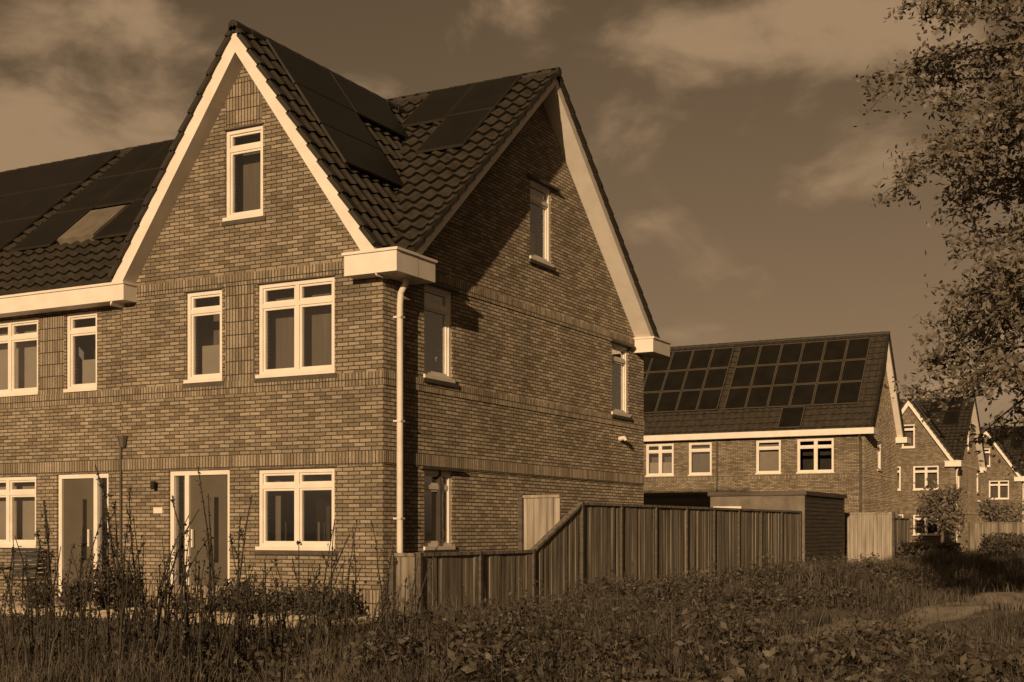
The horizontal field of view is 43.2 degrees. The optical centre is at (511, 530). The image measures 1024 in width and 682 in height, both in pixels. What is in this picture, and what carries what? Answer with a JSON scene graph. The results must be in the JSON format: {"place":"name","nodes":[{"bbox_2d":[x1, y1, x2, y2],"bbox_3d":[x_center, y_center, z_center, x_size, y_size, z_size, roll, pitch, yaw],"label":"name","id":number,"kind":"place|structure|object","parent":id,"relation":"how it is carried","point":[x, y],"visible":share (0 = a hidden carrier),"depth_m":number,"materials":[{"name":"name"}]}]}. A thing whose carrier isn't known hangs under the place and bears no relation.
{"place":"outdoors","nodes":[
{"label":"outdoors","id":0,"kind":"place"},
{"bbox_2d":[0,602,393,627],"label":"pavement","id":1,"kind":"structure","parent":0,"point":[18,607],"depth_m":20.50,"materials":[{"name":"grey concrete"}]},
{"bbox_2d":[0,547,39,605],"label":"garden chair","id":2,"kind":"object","parent":1,"relation":"on","point":[33,569],"visible":0.58,"depth_m":22.95,"materials":[{"name":"brown wood"}]},
{"bbox_2d":[5,574,57,608],"bbox_3d":[-7.972,1.014,21.566,0.696,0.669,0.689,0,0,28],"label":"shrub","id":3,"kind":"object","parent":1,"relation":"on","point":[24,601],"visible":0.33,"depth_m":21.52,"materials":[{"name":"green plant"}]},
{"bbox_2d":[54,577,98,611],"bbox_3d":[-6.961,1.038,20.662,0.705,0.608,0.745,0,0,28],"label":"shrub","id":4,"kind":"object","parent":1,"relation":"on","point":[61,601],"visible":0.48,"depth_m":20.48,"materials":[{"name":"green plant"}]},
{"bbox_2d":[73,555,128,608],"bbox_3d":[-6.889,0.860,21.598,1.028,0.979,0.969,0,0,28],"label":"shrub","id":5,"kind":"object","parent":1,"relation":"on","point":[96,586],"visible":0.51,"depth_m":21.48,"materials":[{"name":"green plant"}]},
{"bbox_2d":[117,436,127,582],"bbox_3d":[-6.678,-0.145,22.202,0.185,2.950,0.197,0,0,-39],"label":"lamp post","id":6,"kind":"object","parent":1,"relation":"on","point":[122,441],"visible":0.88,"depth_m":22.22,"materials":[{"name":"grey metal"}]},
{"bbox_2d":[176,591,200,613],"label":"shrub","id":7,"kind":"object","parent":1,"relation":"on","point":[190,607],"visible":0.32,"depth_m":20.17,"materials":[{"name":"green plant"}]},
{"bbox_2d":[204,574,250,612],"bbox_3d":[-4.447,0.998,20.499,0.793,0.694,0.735,0,0,28],"label":"shrub","id":8,"kind":"object","parent":1,"relation":"on","point":[221,594],"visible":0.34,"depth_m":20.48,"materials":[{"name":"green plant"}]},
{"bbox_2d":[230,579,275,614],"bbox_3d":[-4.012,1.044,20.149,0.636,0.602,0.689,0,0,-29],"label":"shrub","id":9,"kind":"object","parent":1,"relation":"on","point":[256,596],"visible":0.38,"depth_m":20.09,"materials":[{"name":"green plant"}]},
{"bbox_2d":[268,572,321,615],"bbox_3d":[-3.341,0.987,19.812,0.874,0.716,0.729,0,0,8],"label":"shrub","id":10,"kind":"object","parent":1,"relation":"on","point":[291,600],"visible":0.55,"depth_m":19.74,"materials":[{"name":"green plant"}]},
{"bbox_2d":[309,587,344,620],"bbox_3d":[-2.646,1.079,18.804,0.536,0.539,0.690,0,0,42],"label":"shrub","id":11,"kind":"object","parent":1,"relation":"on","point":[333,595],"visible":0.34,"depth_m":18.74,"materials":[{"name":"green plant"}]},
{"bbox_2d":[389,552,415,617],"bbox_3d":[-1.597,0.875,18.950,0.420,1.110,0.125,0,0,28],"label":"wooden fence panel","id":12,"kind":"object","parent":1,"relation":"on","point":[404,569],"visible":0.61,"depth_m":18.96,"materials":[{"name":"brown wood"}]},
{"bbox_2d":[0,547,1023,681],"bbox_3d":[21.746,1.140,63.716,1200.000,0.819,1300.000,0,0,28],"label":"ground","id":13,"kind":"structure","parent":0,"point":[983,620],"depth_m":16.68,"materials":[{"name":"green plant"}]},
{"bbox_2d":[0,306,121,604],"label":"front wall","id":14,"kind":"structure","parent":13,"relation":"on","point":[78,432],"depth_m":23.02,"materials":[{"name":"brick"}]},
{"bbox_2d":[0,311,107,596],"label":"window frames","id":15,"kind":"structure","parent":14,"relation":"attached to","point":[11,339],"depth_m":23.11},
{"bbox_2d":[0,318,110,605],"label":"interior and doors","id":16,"kind":"object","parent":14,"relation":"attached to","point":[78,504],"visible":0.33,"depth_m":23.65,"materials":[{"name":"paint"}]},
{"bbox_2d":[0,314,121,474],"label":"soldier courses","id":17,"kind":"object","parent":14,"relation":"attached to","point":[51,355],"visible":0.92,"depth_m":23.10,"materials":[{"name":"brick"}]},
{"bbox_2d":[0,281,137,317],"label":"gutter","id":18,"kind":"object","parent":14,"relation":"on","point":[73,298],"visible":0.93,"depth_m":22.46,"materials":[{"name":"white paint"}]},
{"bbox_2d":[79,356,106,572],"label":"end wall","id":19,"kind":"structure","parent":13,"relation":"on","point":[104,481],"depth_m":35.98,"materials":[{"name":"paint"}]},
{"bbox_2d":[2,609,346,629],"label":"kerb","id":20,"kind":"structure","parent":13,"relation":"on","point":[103,615],"depth_m":19.04,"materials":[{"name":"grey concrete"}]},
{"bbox_2d":[124,583,388,615],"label":"plinth","id":21,"kind":"structure","parent":13,"relation":"on","point":[368,603],"depth_m":20.36,"materials":[{"name":"brick"}]},
{"bbox_2d":[122,65,393,589],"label":"front wall","id":22,"kind":"structure","parent":13,"relation":"on","point":[302,224],"depth_m":20.84,"materials":[{"name":"brick"}]},
{"bbox_2d":[121,77,643,484],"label":"soldier courses","id":23,"kind":"object","parent":22,"relation":"attached to","point":[244,102],"visible":0.79,"depth_m":21.11,"materials":[{"name":"brick"}]},
{"bbox_2d":[156,133,613,610],"bbox_3d":[-0.855,-2.695,23.658,10.584,8.050,3.502,0,0,-38],"label":"interior and doors","id":24,"kind":"object","parent":22,"relation":"attached to","point":[317,352],"visible":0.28,"depth_m":21.31,"materials":[{"name":"paint"}]},
{"bbox_2d":[150,436,626,512],"bbox_3d":[-1.840,-1.154,24.673,10.287,1.728,0.191,0,0,-34],"label":"wall lamp and plate","id":25,"kind":"object","parent":22,"relation":"attached to","point":[160,509],"visible":1,"depth_m":21.84,"materials":[{"name":"black plastic"}]},
{"bbox_2d":[170,125,630,584],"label":"window frames","id":26,"kind":"structure","parent":22,"relation":"attached to","point":[298,304],"depth_m":20.95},
{"bbox_2d":[182,122,635,554],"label":"ledges","id":27,"kind":"object","parent":22,"relation":"attached to","point":[435,284],"visible":0.92,"depth_m":20.89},
{"bbox_2d":[181,299,436,580],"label":"party wall","id":28,"kind":"structure","parent":13,"relation":"on","point":[271,506],"depth_m":23.68,"materials":[{"name":"paint"}]},
{"bbox_2d":[304,580,359,616],"bbox_3d":[-2.692,1.046,19.493,0.917,0.628,0.864,0,0,43],"label":"shrub","id":29,"kind":"object","parent":13,"relation":"on","point":[348,600],"visible":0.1,"depth_m":19.47,"materials":[{"name":"green plant"}]},
{"bbox_2d":[0,464,925,681],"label":"tall weeds","id":30,"kind":"object","parent":13,"relation":"on","point":[122,618],"visible":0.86,"depth_m":12.63,"materials":[{"name":"plant"}]},
{"bbox_2d":[2,550,1023,681],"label":"wild weeds","id":31,"kind":"object","parent":13,"relation":"on","point":[830,643],"visible":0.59,"depth_m":12.37,"materials":[{"name":"green plant"}]},
{"bbox_2d":[394,102,643,552],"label":"side wall","id":32,"kind":"structure","parent":13,"relation":"on","point":[481,240],"depth_m":23.48,"materials":[{"name":"brick"}]},
{"bbox_2d":[393,278,408,552],"bbox_3d":[-1.688,-1.294,19.911,0.268,5.249,0.138,0,0,28],"label":"downpipe","id":33,"kind":"object","parent":32,"relation":"attached to","point":[399,317],"visible":0.83,"depth_m":19.90,"materials":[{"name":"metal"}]},
{"bbox_2d":[435,350,615,408],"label":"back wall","id":34,"kind":"structure","parent":13,"relation":"on","point":[614,380],"depth_m":28.77,"materials":[{"name":"paint"}]},
{"bbox_2d":[518,493,561,549],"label":"garden gate","id":35,"kind":"structure","parent":13,"relation":"on","point":[538,517],"depth_m":23.41,"materials":[{"name":"brown wood"}]},
{"bbox_2d":[415,502,801,613],"bbox_3d":[3.376,0.440,27.695,0.105,1.980,20.050,0,0,28],"label":"garden fence","id":36,"kind":"object","parent":13,"relation":"on","point":[589,539],"visible":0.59,"depth_m":25.16,"materials":[{"name":"brown wood"}]},
{"bbox_2d":[644,492,710,506],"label":"garden shed","id":37,"kind":"structure","parent":13,"relation":"on","point":[697,499],"depth_m":48.72,"materials":[{"name":"black paint"}]},
{"bbox_2d":[644,434,865,512],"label":"front wall","id":38,"kind":"structure","parent":13,"relation":"on","point":[736,456],"depth_m":54.96,"materials":[{"name":"brick"}]},
{"bbox_2d":[649,441,831,473],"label":"interior and doors","id":39,"kind":"object","parent":38,"relation":"attached to","point":[769,460],"visible":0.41,"depth_m":55.66,"materials":[{"name":"paint"}]},
{"bbox_2d":[645,438,882,476],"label":"window frames","id":40,"kind":"structure","parent":38,"relation":"attached to","point":[815,446],"depth_m":54.99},
{"bbox_2d":[644,472,897,503],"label":"soldier courses","id":41,"kind":"object","parent":38,"relation":"attached to","point":[797,476],"visible":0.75,"depth_m":54.85,"materials":[{"name":"brick"}]},
{"bbox_2d":[644,341,910,443],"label":"gutter and barge","id":42,"kind":"object","parent":38,"relation":"on","point":[900,439],"visible":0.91,"depth_m":55.42,"materials":[{"name":"white paint"}]},
{"bbox_2d":[670,331,905,436],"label":"ridge and verge","id":43,"kind":"structure","parent":42,"relation":"on","point":[888,337],"depth_m":56.60,"materials":[{"name":"tile"}]},
{"bbox_2d":[644,334,886,444],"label":"roof tiles","id":44,"kind":"object","parent":43,"relation":"on","point":[720,419],"visible":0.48,"depth_m":55.40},
{"bbox_2d":[643,338,870,427],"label":"solar panels","id":45,"kind":"object","parent":44,"relation":"on","point":[669,394],"visible":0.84,"depth_m":56.53,"materials":[{"name":"black glass"}]},
{"bbox_2d":[708,491,846,563],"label":"garden shed","id":46,"kind":"structure","parent":13,"relation":"on","point":[822,523],"depth_m":37.59,"materials":[{"name":"wood"}]},
{"bbox_2d":[713,506,741,508],"bbox_3d":[6.263,-0.260,37.651,0.850,0.880,0.040,0,0,28],"label":"window","id":47,"kind":"structure","parent":46,"relation":"in","point":[713,506],"depth_m":37.61,"materials":[{"name":"white paint"}]},
{"bbox_2d":[716,434,861,515],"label":"downpipes","id":48,"kind":"object","parent":13,"relation":"on","point":[860,474],"visible":0.62,"depth_m":52.83,"materials":[{"name":"grey plastic"}]},
{"bbox_2d":[844,512,894,562],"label":"wooden fence","id":49,"kind":"object","parent":13,"relation":"on","point":[852,538],"visible":0.68,"depth_m":42.60,"materials":[{"name":"brown wood"}]},
{"bbox_2d":[866,363,896,516],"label":"side wall","id":50,"kind":"structure","parent":13,"relation":"on","point":[884,422],"depth_m":55.84,"materials":[{"name":"brick"}]},
{"bbox_2d":[861,516,909,560],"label":"wooden fence","id":51,"kind":"object","parent":13,"relation":"on","point":[902,528],"visible":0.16,"depth_m":49.47,"materials":[{"name":"brown wood"}]},
{"bbox_2d":[897,407,954,544],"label":"front wall","id":52,"kind":"structure","parent":13,"relation":"on","point":[928,448],"depth_m":79.20,"materials":[{"name":"brick"}]},
{"bbox_2d":[897,426,958,534],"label":"interior and doors","id":53,"kind":"object","parent":52,"relation":"attached to","point":[919,526],"visible":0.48,"depth_m":79.75,"materials":[{"name":"paint"}]},
{"bbox_2d":[897,424,978,535],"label":"window frames","id":54,"kind":"structure","parent":52,"relation":"attached to","point":[925,471],"depth_m":79.43,"materials":[{"name":"white plastic"}]},
{"bbox_2d":[897,428,979,536],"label":"ledges","id":55,"kind":"object","parent":52,"relation":"attached to","point":[928,490],"visible":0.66,"depth_m":79.31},
{"bbox_2d":[897,411,980,514],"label":"soldier courses","id":56,"kind":"object","parent":52,"relation":"attached to","point":[908,416],"visible":0.6,"depth_m":79.60,"materials":[{"name":"brick"}]},
{"bbox_2d":[955,467,959,547],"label":"downpipe","id":57,"kind":"object","parent":52,"relation":"attached to","point":[956,476],"visible":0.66,"depth_m":78.49,"materials":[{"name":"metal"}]},
{"bbox_2d":[851,0,1023,486],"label":"tree","id":58,"kind":"object","parent":13,"relation":"on","point":[1002,288],"visible":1,"depth_m":14.20,"materials":[{"name":"green plant"}]},
{"bbox_2d":[909,478,971,541],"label":"tree","id":59,"kind":"object","parent":13,"relation":"on","point":[940,507],"visible":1,"depth_m":70.31,"materials":[{"name":"green plant"}]},
{"bbox_2d":[914,545,968,551],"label":"plinth","id":60,"kind":"structure","parent":13,"relation":"on","point":[966,547],"depth_m":81.53,"materials":[{"name":"brick"}]},
{"bbox_2d":[895,532,1023,560],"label":"hedge","id":61,"kind":"object","parent":13,"relation":"on","point":[996,544],"visible":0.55,"depth_m":56.62,"materials":[{"name":"green plant"}]},
{"bbox_2d":[955,421,980,544],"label":"side wall","id":62,"kind":"structure","parent":13,"relation":"on","point":[968,479],"depth_m":83.27,"materials":[{"name":"brick"}]},
{"bbox_2d":[966,549,988,554],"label":"meadow grass","id":63,"kind":"structure","parent":13,"relation":"on","point":[976,551],"depth_m":65.69,"materials":[{"name":"green plant"}]},
{"bbox_2d":[969,522,1023,552],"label":"wooden fence","id":64,"kind":"object","parent":13,"relation":"on","point":[987,529],"visible":0.44,"depth_m":70.55,"materials":[{"name":"brown wood"}]},
{"bbox_2d":[974,493,1022,529],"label":"tree","id":65,"kind":"object","parent":13,"relation":"on","point":[993,512],"visible":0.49,"depth_m":71.83,"materials":[{"name":"green plant"}]},
{"bbox_2d":[981,436,1021,541],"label":"front wall","id":66,"kind":"structure","parent":13,"relation":"on","point":[1003,471],"depth_m":102.22,"materials":[{"name":"brick"}]},
{"bbox_2d":[984,450,1007,497],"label":"interior and doors","id":67,"kind":"object","parent":66,"relation":"attached to","point":[1003,491],"visible":0.03,"depth_m":102.85,"materials":[{"name":"paint"}]},
{"bbox_2d":[981,438,1021,517],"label":"soldier courses","id":68,"kind":"object","parent":66,"relation":"attached to","point":[984,488],"visible":0.47,"depth_m":102.82,"materials":[{"name":"brick"}]},
{"bbox_2d":[984,448,1023,499],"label":"window frames","id":69,"kind":"structure","parent":66,"relation":"attached to","point":[998,485],"depth_m":102.44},
{"bbox_2d":[1022,483,1023,521],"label":"downpipe","id":70,"kind":"object","parent":66,"relation":"attached to","point":[1023,498],"visible":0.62,"depth_m":101.80,"materials":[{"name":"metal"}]},
{"bbox_2d":[1016,496,1023,525],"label":"tree","id":71,"kind":"object","parent":13,"relation":"on","point":[1022,506],"visible":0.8,"depth_m":86.45,"materials":[{"name":"green plant"}]},
{"bbox_3d":[-6.655,-1.345,33.749,10.800,5.350,0.300,0,0,28],"label":"back wall","id":72,"kind":"object","parent":13,"relation":"on","visible":0},
{"bbox_2d":[0,152,435,362],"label":"roof tiles","id":73,"kind":"object","parent":72,"relation":"on","point":[55,265],"visible":0.17,"depth_m":24.54,"materials":[{"name":"black ceramic"}]},
{"bbox_2d":[0,140,173,251],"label":"solar panels","id":74,"kind":"object","parent":73,"relation":"on","point":[29,196],"visible":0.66,"depth_m":27.42,"materials":[{"name":"black glass"}]},
{"bbox_2d":[0,139,173,172],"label":"ridge","id":75,"kind":"structure","parent":73,"relation":"attached to","point":[126,150],"depth_m":29.29,"materials":[{"name":"tile"}]},
{"bbox_2d":[57,205,126,244],"bbox_3d":[-8.257,-6.015,25.544,0.960,0.873,0.974,0,0,28],"label":"roof window","id":76,"kind":"structure","parent":73,"relation":"in","point":[90,224],"depth_m":25.38,"materials":[{"name":"glass"}]},
{"bbox_2d":[341,246,671,361],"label":"eave boxes","id":77,"kind":"object","parent":72,"relation":"on","point":[397,263],"visible":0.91,"depth_m":19.60,"materials":[{"name":"white paint"}]},
{"bbox_2d":[110,32,653,336],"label":"barge boards","id":78,"kind":"object","parent":77,"relation":"on","point":[236,57],"visible":0.64,"depth_m":21.61,"materials":[{"name":"white paint"}]},
{"bbox_2d":[107,19,659,337],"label":"ridge and verge","id":79,"kind":"structure","parent":77,"relation":"on","point":[234,26],"depth_m":21.30,"materials":[{"name":"tile"}]},
{"bbox_2d":[239,28,555,356],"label":"roof tiles","id":80,"kind":"object","parent":79,"relation":"attached to","point":[391,214],"visible":0.27,"depth_m":21.39,"materials":[{"name":"black ceramic"}]},
{"bbox_2d":[266,39,521,187],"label":"solar panels","id":81,"kind":"object","parent":80,"relation":"on","point":[337,104],"visible":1,"depth_m":22.50,"materials":[{"name":"black glass"}]},
{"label":"back wall","id":82,"kind":"object","parent":13,"relation":"on","visible":0},
{"bbox_2d":[944,460,988,472],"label":"eave boxes","id":83,"kind":"object","parent":82,"relation":"on","point":[958,463],"visible":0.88,"depth_m":78.13,"materials":[{"name":"white paint"}]},
{"bbox_2d":[902,401,984,467],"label":"barge boards","id":84,"kind":"object","parent":83,"relation":"on","point":[974,418],"visible":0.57,"depth_m":79.47,"materials":[{"name":"white paint"}]},
{"bbox_2d":[900,396,986,467],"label":"ridge and verge","id":85,"kind":"structure","parent":83,"relation":"on","point":[908,398],"depth_m":79.63,"materials":[{"name":"tile"}]},
{"bbox_2d":[900,398,973,459],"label":"roof tiles","id":86,"kind":"object","parent":85,"relation":"attached to","point":[950,433],"visible":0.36,"depth_m":80.64,"materials":[{"name":"black tile"}]},
{"bbox_2d":[913,397,962,436],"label":"solar panels","id":87,"kind":"object","parent":86,"relation":"on","point":[951,415],"visible":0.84,"depth_m":81.84,"materials":[{"name":"black glass"}]},
{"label":"back wall","id":88,"kind":"object","parent":13,"relation":"on","visible":0},
{"bbox_2d":[1014,477,1023,481],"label":"eave boxes","id":89,"kind":"object","parent":88,"relation":"on","point":[1019,479],"visible":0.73,"depth_m":101.40,"materials":[{"name":"white paint"}]},
{"bbox_2d":[983,431,1023,476],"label":"barge boards","id":90,"kind":"object","parent":89,"relation":"on","point":[1002,454],"visible":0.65,"depth_m":101.96,"materials":[{"name":"white paint"}]},
{"bbox_2d":[985,426,1021,475],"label":"ridge and verge","id":91,"kind":"structure","parent":89,"relation":"on","point":[1000,447],"depth_m":102.03,"materials":[{"name":"tile"}]},
{"bbox_2d":[981,426,1023,475],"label":"roof tiles","id":92,"kind":"object","parent":91,"relation":"attached to","point":[1017,452],"visible":0.16,"depth_m":103.93,"materials":[{"name":"black ceramic"}]},
{"bbox_2d":[992,427,1023,457],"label":"solar panels","id":93,"kind":"object","parent":92,"relation":"on","point":[1014,441],"visible":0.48,"depth_m":105.28,"materials":[{"name":"black glass"}]},
{"bbox_2d":[0,0,1023,426],"label":"sky","id":94,"kind":"structure","parent":0,"point":[735,172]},
{"bbox_2d":[767,590,1023,644],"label":"path","id":95,"kind":"structure","parent":0,"point":[971,609],"depth_m":20.33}
]}

